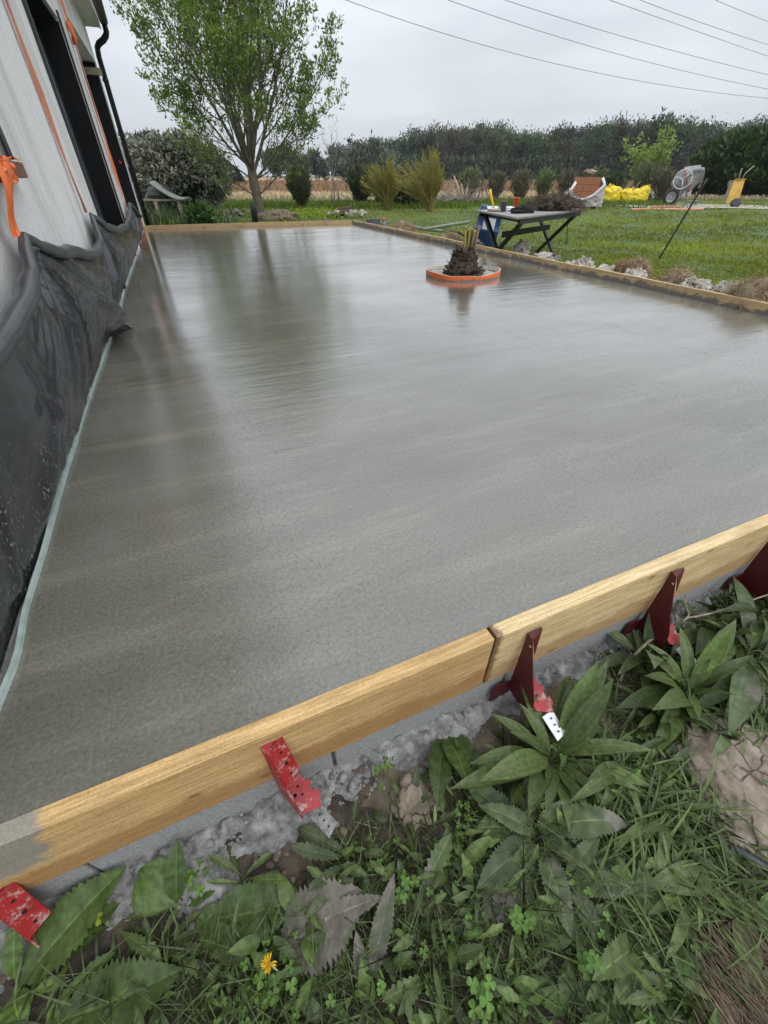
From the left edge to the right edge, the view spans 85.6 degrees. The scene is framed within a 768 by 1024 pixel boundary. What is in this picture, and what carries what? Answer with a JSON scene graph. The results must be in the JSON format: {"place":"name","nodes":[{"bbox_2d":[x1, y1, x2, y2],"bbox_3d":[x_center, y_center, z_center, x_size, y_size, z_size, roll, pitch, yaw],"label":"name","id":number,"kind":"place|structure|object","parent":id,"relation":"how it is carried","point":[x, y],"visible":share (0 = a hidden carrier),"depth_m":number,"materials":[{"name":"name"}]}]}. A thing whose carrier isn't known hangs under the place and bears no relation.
{"place":"outdoors","nodes":[
{"label":"outdoors","id":0,"kind":"place"},
{"bbox_2d":[0,593,767,1023],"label":"soil","id":1,"kind":"structure","parent":0,"point":[104,937],"depth_m":0.81,"materials":[{"name":"soil"}]},
{"bbox_2d":[0,866,125,1023],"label":"dock plant","id":2,"kind":"object","parent":1,"relation":"on","point":[74,914],"visible":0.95,"depth_m":0.78,"materials":[{"name":"green plant"}]},
{"bbox_2d":[44,952,181,1023],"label":"dock plant","id":3,"kind":"object","parent":1,"relation":"on","point":[150,973],"visible":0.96,"depth_m":0.74,"materials":[{"name":"green plant"}]},
{"bbox_2d":[69,903,169,965],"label":"dandelion plant","id":4,"kind":"object","parent":1,"relation":"on","point":[142,950],"visible":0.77,"depth_m":0.79,"materials":[{"name":"green plant"}]},
{"bbox_2d":[127,908,211,983],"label":"dandelion plant","id":5,"kind":"object","parent":1,"relation":"on","point":[182,937],"visible":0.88,"depth_m":0.79,"materials":[{"name":"green plant"}]},
{"bbox_2d":[132,839,214,916],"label":"dock plant","id":6,"kind":"object","parent":1,"relation":"on","point":[168,873],"visible":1,"depth_m":0.84,"materials":[{"name":"green plant"}]},
{"bbox_2d":[206,845,284,914],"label":"dandelion plant","id":7,"kind":"object","parent":1,"relation":"on","point":[272,877],"visible":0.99,"depth_m":0.87,"materials":[{"name":"green plant"}]},
{"bbox_2d":[195,880,298,961],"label":"dock plant","id":8,"kind":"object","parent":1,"relation":"on","point":[254,893],"visible":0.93,"depth_m":0.82,"materials":[{"name":"green plant"}]},
{"bbox_2d":[253,959,296,1009],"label":"clover plant","id":9,"kind":"object","parent":1,"relation":"on","point":[270,1000],"visible":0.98,"depth_m":0.73,"materials":[{"name":"plant"}]},
{"bbox_2d":[272,935,353,1023],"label":"dandelion plant","id":10,"kind":"object","parent":1,"relation":"on","point":[288,948],"visible":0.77,"depth_m":0.77,"materials":[{"name":"green plant"}]},
{"bbox_2d":[271,875,382,978],"bbox_3d":[-0.107,0.804,0.803,0.186,0.046,0.145,11,40,13],"label":"dock plant","id":11,"kind":"object","parent":1,"relation":"on","point":[334,892],"visible":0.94,"depth_m":0.81,"materials":[{"name":"grey plant"}]},
{"bbox_2d":[291,823,397,918],"bbox_3d":[-0.091,0.753,0.851,0.254,0.082,0.149,10,40,12],"label":"dandelion plant","id":12,"kind":"object","parent":1,"relation":"on","point":[309,833],"visible":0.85,"depth_m":0.87,"materials":[{"name":"green plant"}]},
{"bbox_2d":[352,874,394,982],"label":"dock plant","id":13,"kind":"object","parent":1,"relation":"on","point":[385,912],"visible":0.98,"depth_m":0.79,"materials":[{"name":"grey plant"}]},
{"bbox_2d":[7,591,754,979],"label":"pebbles","id":14,"kind":"object","parent":1,"relation":"on","point":[345,783],"visible":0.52,"depth_m":1.00,"materials":[{"name":"gravel"}]},
{"bbox_2d":[0,623,767,1023],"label":"clover","id":15,"kind":"object","parent":1,"relation":"on","point":[424,953],"visible":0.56,"depth_m":0.77,"materials":[{"name":"green plant"}]},
{"bbox_2d":[1,591,767,1023],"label":"long grass","id":16,"kind":"structure","parent":1,"relation":"on","point":[653,929],"depth_m":0.82,"materials":[{"name":"green plant"}]},
{"bbox_2d":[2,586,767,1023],"bbox_3d":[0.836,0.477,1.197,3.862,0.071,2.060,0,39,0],"label":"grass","id":17,"kind":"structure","parent":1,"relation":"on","point":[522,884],"depth_m":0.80,"materials":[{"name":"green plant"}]},
{"bbox_2d":[5,583,767,1023],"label":"weeds","id":18,"kind":"object","parent":1,"relation":"on","point":[247,945],"visible":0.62,"depth_m":0.79,"materials":[{"name":"green plant"}]},
{"bbox_2d":[388,765,428,850],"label":"plantain plant","id":19,"kind":"object","parent":1,"relation":"on","point":[410,830],"visible":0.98,"depth_m":0.98,"materials":[{"name":"green plant"}]},
{"bbox_2d":[168,669,654,921],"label":"soil crumbs","id":20,"kind":"object","parent":1,"relation":"on","point":[269,864],"visible":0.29,"depth_m":0.90,"materials":[{"name":"soil"}]},
{"bbox_2d":[389,767,440,832],"bbox_3d":[0.076,0.682,0.983,0.128,0.065,0.135,32,49,33],"label":"clay lump","id":21,"kind":"object","parent":1,"relation":"on","point":[407,799],"visible":0.68,"depth_m":0.96,"materials":[{"name":"soil"}]},
{"bbox_2d":[382,916,483,1023],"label":"dandelion plant","id":22,"kind":"object","parent":1,"relation":"on","point":[468,951],"visible":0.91,"depth_m":0.74,"materials":[{"name":"green plant"}]},
{"bbox_2d":[397,834,474,935],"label":"dandelion plant","id":23,"kind":"object","parent":1,"relation":"on","point":[444,845],"visible":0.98,"depth_m":0.86,"materials":[{"name":"green plant"}]},
{"bbox_2d":[129,590,767,1023],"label":"ground cover","id":24,"kind":"object","parent":1,"relation":"on","point":[339,984],"visible":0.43,"depth_m":0.78,"materials":[{"name":"green plant"}]},
{"bbox_2d":[428,710,478,805],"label":"dock plant","id":25,"kind":"object","parent":1,"relation":"on","point":[446,754],"visible":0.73,"depth_m":1.01,"materials":[{"name":"green plant"}]},
{"bbox_2d":[466,974,495,1023],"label":"clover plant","id":26,"kind":"object","parent":1,"relation":"on","point":[477,988],"visible":0.99,"depth_m":0.71,"materials":[{"name":"plant"}]},
{"bbox_2d":[450,860,511,944],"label":"plantain plant","id":27,"kind":"object","parent":1,"relation":"on","point":[472,888],"visible":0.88,"depth_m":0.83,"materials":[{"name":"green plant"}]},
{"bbox_2d":[480,871,525,923],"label":"dock plant","id":28,"kind":"object","parent":1,"relation":"on","point":[511,901],"visible":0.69,"depth_m":0.83,"materials":[{"name":"green plant"}]},
{"bbox_2d":[502,904,535,934],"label":"clover plant","id":29,"kind":"object","parent":1,"relation":"on","point":[528,921],"visible":0.99,"depth_m":0.77,"materials":[{"name":"plant"}]},
{"bbox_2d":[461,745,626,938],"bbox_3d":[0.341,0.687,0.946,0.410,0.091,0.313,-31,48,-33],"label":"dock plant","id":30,"kind":"object","parent":1,"relation":"on","point":[498,868],"visible":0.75,"depth_m":0.90,"materials":[{"name":"green plant"}]},
{"bbox_2d":[451,660,652,831],"bbox_3d":[0.381,0.546,0.997,0.492,0.203,0.342,-8,40,-9],"label":"plantain plant","id":31,"kind":"object","parent":1,"relation":"on","point":[579,707],"visible":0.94,"depth_m":1.00,"materials":[{"name":"green plant"}]},
{"bbox_2d":[525,898,587,953],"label":"dock plant","id":32,"kind":"object","parent":1,"relation":"on","point":[565,935],"visible":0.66,"depth_m":0.81,"materials":[{"name":"green plant"}]},
{"bbox_2d":[524,959,629,1023],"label":"dock plant","id":33,"kind":"object","parent":1,"relation":"on","point":[565,989],"visible":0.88,"depth_m":0.75,"materials":[{"name":"green plant"}]},
{"bbox_2d":[570,945,605,980],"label":"clover plant","id":34,"kind":"object","parent":1,"relation":"on","point":[590,957],"visible":1,"depth_m":0.72,"materials":[{"name":"plant"}]},
{"bbox_2d":[566,836,639,952],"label":"dock plant","id":35,"kind":"object","parent":1,"relation":"on","point":[587,851],"visible":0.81,"depth_m":0.85,"materials":[{"name":"green plant"}]},
{"bbox_2d":[569,724,666,822],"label":"plantain plant","id":36,"kind":"object","parent":1,"relation":"on","point":[601,777],"visible":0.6,"depth_m":0.96,"materials":[{"name":"green plant"}]},
{"bbox_2d":[573,860,707,1005],"bbox_3d":[0.489,0.815,0.776,0.254,0.068,0.191,-25,45,-27],"label":"dock plant","id":37,"kind":"object","parent":1,"relation":"on","point":[620,970],"visible":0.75,"depth_m":0.76,"materials":[{"name":"green plant"}]},
{"bbox_2d":[598,613,684,678],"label":"plantain plant","id":38,"kind":"object","parent":1,"relation":"on","point":[627,661],"visible":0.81,"depth_m":1.21,"materials":[{"name":"green plant"}]},
{"bbox_2d":[613,680,710,742],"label":"plantain plant","id":39,"kind":"object","parent":1,"relation":"on","point":[649,718],"visible":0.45,"depth_m":1.07,"materials":[{"name":"green plant"}]},
{"bbox_2d":[612,780,720,872],"bbox_3d":[0.617,0.684,0.919,0.248,0.088,0.209,0,39,0],"label":"plantain plant","id":40,"kind":"object","parent":1,"relation":"on","point":[654,825],"visible":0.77,"depth_m":0.91,"materials":[{"name":"green plant"}]},
{"bbox_2d":[625,951,722,1023],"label":"dandelion plant","id":41,"kind":"object","parent":1,"relation":"on","point":[643,997],"visible":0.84,"depth_m":0.73,"materials":[{"name":"green plant"}]},
{"bbox_2d":[634,868,733,961],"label":"plantain plant","id":42,"kind":"object","parent":1,"relation":"on","point":[679,936],"visible":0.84,"depth_m":0.80,"materials":[{"name":"green plant"}]},
{"bbox_2d":[616,620,752,758],"bbox_3d":[0.834,0.445,1.135,0.239,0.187,0.497,31,48,33],"label":"plantain plant","id":43,"kind":"object","parent":1,"relation":"on","point":[718,647],"visible":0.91,"depth_m":1.14,"materials":[{"name":"green plant"}]},
{"bbox_2d":[670,599,730,656],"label":"plantain plant","id":44,"kind":"object","parent":1,"relation":"on","point":[701,637],"visible":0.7,"depth_m":1.28,"materials":[{"name":"green plant"}]},
{"bbox_2d":[653,846,767,994],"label":"plantain plant","id":45,"kind":"object","parent":1,"relation":"on","point":[666,875],"visible":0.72,"depth_m":0.83,"materials":[{"name":"green plant"}]},
{"bbox_2d":[663,576,767,735],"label":"plantain plant","id":46,"kind":"object","parent":1,"relation":"on","point":[744,685],"visible":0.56,"depth_m":1.14,"materials":[{"name":"green plant"}]},
{"bbox_2d":[666,695,764,764],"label":"plantain plant","id":47,"kind":"object","parent":1,"relation":"on","point":[723,745],"visible":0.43,"depth_m":1.03,"materials":[{"name":"green plant"}]},
{"bbox_2d":[677,714,767,877],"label":"clay lump","id":48,"kind":"object","parent":1,"relation":"on","point":[743,776],"visible":0.66,"depth_m":0.98,"materials":[{"name":"soil"}]},
{"bbox_2d":[686,856,767,1023],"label":"dry grass tangle","id":49,"kind":"object","parent":1,"relation":"on","point":[743,1010],"visible":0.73,"depth_m":0.74,"materials":[{"name":"brown plant"}]},
{"bbox_2d":[694,600,767,689],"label":"plantain plant","id":50,"kind":"object","parent":1,"relation":"on","point":[734,649],"visible":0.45,"depth_m":1.23,"materials":[{"name":"green plant"}]},
{"bbox_2d":[716,596,767,660],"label":"plantain plant","id":51,"kind":"object","parent":1,"relation":"on","point":[759,629],"visible":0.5,"depth_m":1.28,"materials":[{"name":"green plant"}]},
{"bbox_2d":[0,176,767,1023],"bbox_3d":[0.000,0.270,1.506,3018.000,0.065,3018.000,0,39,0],"label":"ground","id":52,"kind":"structure","parent":0,"point":[294,864],"depth_m":6.72,"materials":[{"name":"plant"}]},
{"bbox_2d":[0,0,149,679],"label":"house","id":53,"kind":"structure","parent":52,"relation":"on","point":[48,207],"depth_m":2.86,"materials":[{"name":"white paint"}]},
{"bbox_2d":[0,155,19,236],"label":"orange tape","id":54,"kind":"object","parent":53,"relation":"attached to","point":[8,177],"visible":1,"depth_m":1.47,"materials":[{"name":"plastic"}]},
{"bbox_2d":[5,0,87,212],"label":"strap","id":55,"kind":"object","parent":53,"relation":"hanging from","point":[39,90],"visible":1,"depth_m":2.53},
{"bbox_2d":[0,202,142,670],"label":"plastic sheet","id":56,"kind":"object","parent":53,"relation":"attached to","point":[63,317],"visible":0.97,"depth_m":1.32,"materials":[{"name":"plastic"}]},
{"bbox_2d":[122,126,234,214],"bbox_3d":[-7.392,-12.157,14.940,4.112,2.602,3.796,0,39,0],"label":"shrub","id":57,"kind":"object","parent":52,"relation":"on","point":[137,141],"visible":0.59,"depth_m":13.85,"materials":[{"name":"green plant"}]},
{"bbox_2d":[181,199,216,223],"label":"fern clump","id":58,"kind":"object","parent":52,"relation":"on","point":[201,213],"visible":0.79,"depth_m":10.43,"materials":[{"name":"green plant"}]},
{"bbox_2d":[109,0,348,219],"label":"garden tree","id":59,"kind":"object","parent":52,"relation":"on","point":[231,50],"visible":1,"depth_m":11.78,"materials":[{"name":"green plant"}]},
{"bbox_2d":[285,162,312,207],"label":"hedge shrub","id":60,"kind":"object","parent":52,"relation":"on","point":[300,187],"visible":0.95,"depth_m":17.94,"materials":[{"name":"green plant"}]},
{"bbox_2d":[231,206,376,220],"bbox_3d":[-2.988,-10.732,14.934,5.493,0.315,5.720,0,39,0],"label":"weed patch","id":61,"kind":"object","parent":52,"relation":"on","point":[319,212],"visible":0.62,"depth_m":14.61,"materials":[{"name":"plant"}]},
{"bbox_2d":[343,161,373,201],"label":"hedge shrub","id":62,"kind":"object","parent":52,"relation":"on","point":[357,171],"visible":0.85,"depth_m":20.04,"materials":[{"name":"green plant"}]},
{"bbox_2d":[0,587,734,993],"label":"cement footing","id":63,"kind":"object","parent":52,"relation":"on","point":[276,819],"visible":0.36,"depth_m":0.95,"materials":[{"name":"concrete"}]},
{"bbox_2d":[0,563,749,922],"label":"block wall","id":64,"kind":"structure","parent":52,"relation":"on","point":[236,805],"depth_m":0.98,"materials":[{"name":"concrete"}]},
{"bbox_2d":[0,628,493,891],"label":"formwork board","id":65,"kind":"object","parent":64,"relation":"on","point":[41,845],"visible":0.98,"depth_m":0.80,"materials":[{"name":"brown wood"}]},
{"bbox_2d":[0,882,51,948],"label":"formwork bracket","id":66,"kind":"object","parent":65,"relation":"attached to","point":[24,913],"visible":0.35,"depth_m":0.75,"materials":[{"name":"metal"}]},
{"bbox_2d":[260,737,336,837],"bbox_3d":[-0.164,0.566,0.850,0.155,0.238,0.054,30,48,32],"label":"formwork bracket","id":67,"kind":"object","parent":65,"relation":"attached to","point":[299,794],"visible":0.98,"depth_m":0.87,"materials":[{"name":"metal"}]},
{"bbox_2d":[488,627,564,740],"bbox_3d":[0.393,0.443,1.049,0.196,0.314,0.098,28,46,30],"label":"formwork bracket","id":68,"kind":"object","parent":64,"relation":"attached to","point":[523,674],"visible":0.95,"depth_m":1.06,"materials":[{"name":"metal"}]},
{"bbox_2d":[483,514,767,682],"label":"formwork board","id":69,"kind":"object","parent":64,"relation":"on","point":[572,617],"visible":0.91,"depth_m":1.13,"materials":[{"name":"brown wood"}]},
{"bbox_2d":[621,567,695,662],"bbox_3d":[0.840,0.320,1.198,0.196,0.314,0.098,31,48,32],"label":"formwork bracket","id":70,"kind":"object","parent":69,"relation":"attached to","point":[659,610],"visible":0.91,"depth_m":1.21,"materials":[{"name":"metal"}]},
{"bbox_2d":[721,541,767,600],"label":"formwork bracket","id":71,"kind":"object","parent":69,"relation":"attached to","point":[752,578],"visible":0.78,"depth_m":1.39,"materials":[{"name":"metal"}]},
{"bbox_2d":[359,154,399,209],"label":"willow shrub","id":72,"kind":"object","parent":52,"relation":"on","point":[385,192],"visible":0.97,"depth_m":17.77,"materials":[{"name":"green plant"}]},
{"bbox_2d":[0,224,767,823],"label":"concrete slab","id":73,"kind":"structure","parent":52,"relation":"on","point":[308,462],"depth_m":1.49,"materials":[{"name":"concrete"}]},
{"bbox_2d":[0,241,140,710],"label":"foam strip","id":74,"kind":"object","parent":73,"relation":"on","point":[10,672],"visible":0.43,"depth_m":1.15,"materials":[{"name":"plastic"}]},
{"bbox_2d":[190,220,351,227],"bbox_3d":[-2.336,-6.089,8.889,3.370,0.206,0.034,-11,40,-13],"label":"formwork board","id":75,"kind":"object","parent":73,"relation":"on","point":[268,224],"visible":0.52,"depth_m":8.81,"materials":[{"name":"wood"}]},
{"bbox_2d":[426,265,500,281],"bbox_3d":[0.851,-2.554,4.442,0.795,0.092,0.733,0,39,0],"label":"planter ring","id":76,"kind":"object","parent":73,"relation":"on","point":[437,276],"visible":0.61,"depth_m":4.22,"materials":[{"name":"orange plastic"}]},
{"bbox_2d":[431,268,495,275],"bbox_3d":[0.851,-2.553,4.443,0.760,0.022,0.729,0,39,0],"label":"ring mortar","id":77,"kind":"object","parent":73,"relation":"on","point":[485,273],"visible":0.17,"depth_m":4.51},
{"bbox_2d":[442,226,485,275],"bbox_3d":[0.853,-2.707,4.307,0.454,0.455,0.433,0,39,0],"label":"palm stump","id":78,"kind":"object","parent":77,"relation":"on","point":[463,260],"visible":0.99,"depth_m":4.27,"materials":[{"name":"brown plant"}]},
{"bbox_2d":[421,234,581,273],"bbox_3d":[1.389,-3.595,5.806,0.035,0.214,3.594,-16,42,-19],"label":"formwork board","id":79,"kind":"object","parent":73,"relation":"on","point":[564,266],"visible":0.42,"depth_m":5.25,"materials":[{"name":"brown wood"}]},
{"bbox_2d":[580,266,767,315],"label":"formwork board","id":80,"kind":"object","parent":73,"relation":"on","point":[750,305],"visible":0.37,"depth_m":3.66,"materials":[{"name":"brown wood"}]},
{"bbox_2d":[392,145,446,211],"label":"willow shrub","id":81,"kind":"object","parent":52,"relation":"on","point":[426,192],"visible":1,"depth_m":16.55,"materials":[{"name":"green plant"}]},
{"bbox_2d":[140,197,767,285],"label":"lawn","id":82,"kind":"structure","parent":52,"relation":"on","point":[673,248],"depth_m":9.92,"materials":[{"name":"plant"}]},
{"bbox_2d":[436,175,498,205],"bbox_3d":[3.902,-16.048,21.204,3.983,1.829,3.690,0,39,0],"label":"brush pile","id":83,"kind":"object","parent":52,"relation":"on","point":[462,196],"visible":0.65,"depth_m":20.81,"materials":[{"name":"plant"}]},
{"bbox_2d":[475,204,501,246],"bbox_3d":[2.142,-5.883,8.554,0.546,0.738,0.504,0,39,0],"label":"barrel","id":84,"kind":"object","parent":52,"relation":"on","point":[483,237],"visible":0.36,"depth_m":8.42,"materials":[{"name":"blue plastic"}]},
{"bbox_2d":[509,167,533,198],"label":"hedge shrub","id":85,"kind":"object","parent":52,"relation":"on","point":[519,189],"visible":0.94,"depth_m":23.73,"materials":[{"name":"green plant"}]},
{"bbox_2d":[477,205,583,260],"bbox_3d":[2.293,-4.403,6.691,1.145,0.767,3.136,29,47,31],"label":"wooden table","id":86,"kind":"object","parent":52,"relation":"on","point":[520,219],"visible":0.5,"depth_m":6.19,"materials":[{"name":"grey wood"}]},
{"bbox_2d":[521,185,591,220],"bbox_3d":[2.603,-4.674,6.326,1.095,0.502,0.758,0,39,0],"label":"root heap","id":87,"kind":"object","parent":86,"relation":"on","point":[557,201],"visible":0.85,"depth_m":6.18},
{"bbox_2d":[564,177,605,208],"bbox_3d":[8.964,-14.298,18.580,1.656,1.100,1.230,9,40,11],"label":"brick pallet","id":88,"kind":"object","parent":52,"relation":"on","point":[590,188],"visible":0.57,"depth_m":18.14,"materials":[{"name":"orange brick"}]},
{"bbox_2d":[629,158,665,188],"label":"hedge shrub","id":89,"kind":"object","parent":52,"relation":"on","point":[645,173],"visible":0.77,"depth_m":23.52,"materials":[{"name":"green plant"}]},
{"bbox_2d":[619,122,683,182],"bbox_3d":[15.358,-20.693,24.447,3.489,3.314,2.188,0,39,0],"label":"young tree","id":90,"kind":"object","parent":52,"relation":"on","point":[661,155],"visible":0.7,"depth_m":23.88,"materials":[{"name":"green plant"}]},
{"bbox_2d":[651,165,679,200],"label":"hedge shrub","id":91,"kind":"object","parent":52,"relation":"on","point":[658,193],"visible":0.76,"depth_m":23.70,"materials":[{"name":"green plant"}]},
{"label":"soil bank","id":92,"kind":"structure","parent":52,"relation":"on","visible":0},
{"bbox_2d":[652,264,698,283],"bbox_3d":[2.798,-2.160,4.027,0.531,0.485,0.544,0,39,0],"label":"turf clod","id":93,"kind":"object","parent":92,"relation":"on","point":[680,275],"visible":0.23,"depth_m":3.90,"materials":[{"name":"brown plant"}]},
{"bbox_2d":[719,270,767,311],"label":"turf clod","id":94,"kind":"object","parent":92,"relation":"on","point":[756,289],"visible":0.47,"depth_m":3.27,"materials":[{"name":"brown plant"}]},
{"bbox_2d":[85,0,767,175],"label":"sky","id":95,"kind":"structure","parent":0,"point":[399,73],"materials":[{"name":"white"}]},
{"bbox_2d":[217,197,687,209],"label":"tall grass","id":96,"kind":"structure","parent":0,"point":[289,203],"depth_m":19.42,"materials":[{"name":"plant"}]},
{"bbox_2d":[224,178,767,199],"bbox_3d":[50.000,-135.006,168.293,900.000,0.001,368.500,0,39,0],"label":"field","id":97,"kind":"structure","parent":0,"point":[313,179],"depth_m":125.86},
{"bbox_2d":[305,143,330,179],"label":"distant tree","id":98,"kind":"object","parent":97,"relation":"on","point":[320,165],"visible":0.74,"depth_m":94.99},
{"bbox_2d":[324,141,351,179],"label":"distant tree","id":99,"kind":"object","parent":97,"relation":"on","point":[340,154],"visible":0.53,"depth_m":90.88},
{"bbox_2d":[335,141,381,172],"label":"distant tree","id":100,"kind":"object","parent":97,"relation":"on","point":[360,154],"visible":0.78,"depth_m":85.67,"materials":[{"name":"plant"}]},
{"bbox_2d":[363,129,401,173],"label":"distant tree","id":101,"kind":"object","parent":97,"relation":"on","point":[374,144],"visible":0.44,"depth_m":85.87,"materials":[{"name":"plant"}]},
{"bbox_2d":[685,123,767,196],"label":"evergreen bush","id":102,"kind":"object","parent":97,"relation":"on","point":[722,158],"visible":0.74,"depth_m":26.36,"materials":[{"name":"green plant"}]},
{"bbox_2d":[738,148,767,196],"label":"evergreen bush","id":103,"kind":"object","parent":97,"relation":"on","point":[759,176],"visible":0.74,"depth_m":25.98,"materials":[{"name":"green plant"}]},
{"bbox_2d":[336,110,767,181],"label":"forest","id":104,"kind":"object","parent":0,"point":[565,153],"depth_m":93.51,"materials":[{"name":"plant"}]},
{"bbox_2d":[632,106,680,173],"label":"tall tree","id":105,"kind":"object","parent":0,"point":[655,127],"visible":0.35,"depth_m":85.75,"materials":[{"name":"green plant"}]},
{"bbox_2d":[604,204,767,208],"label":"path","id":106,"kind":"structure","parent":0,"point":[717,206],"depth_m":19.46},
{"bbox_2d":[663,165,704,204],"bbox_3d":[14.393,-15.546,19.768,1.630,1.571,1.658,17,42,20],"label":"cement mixer","id":107,"kind":"object","parent":106,"relation":"on","point":[686,180],"visible":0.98,"depth_m":19.52,"materials":[{"name":"metal"}]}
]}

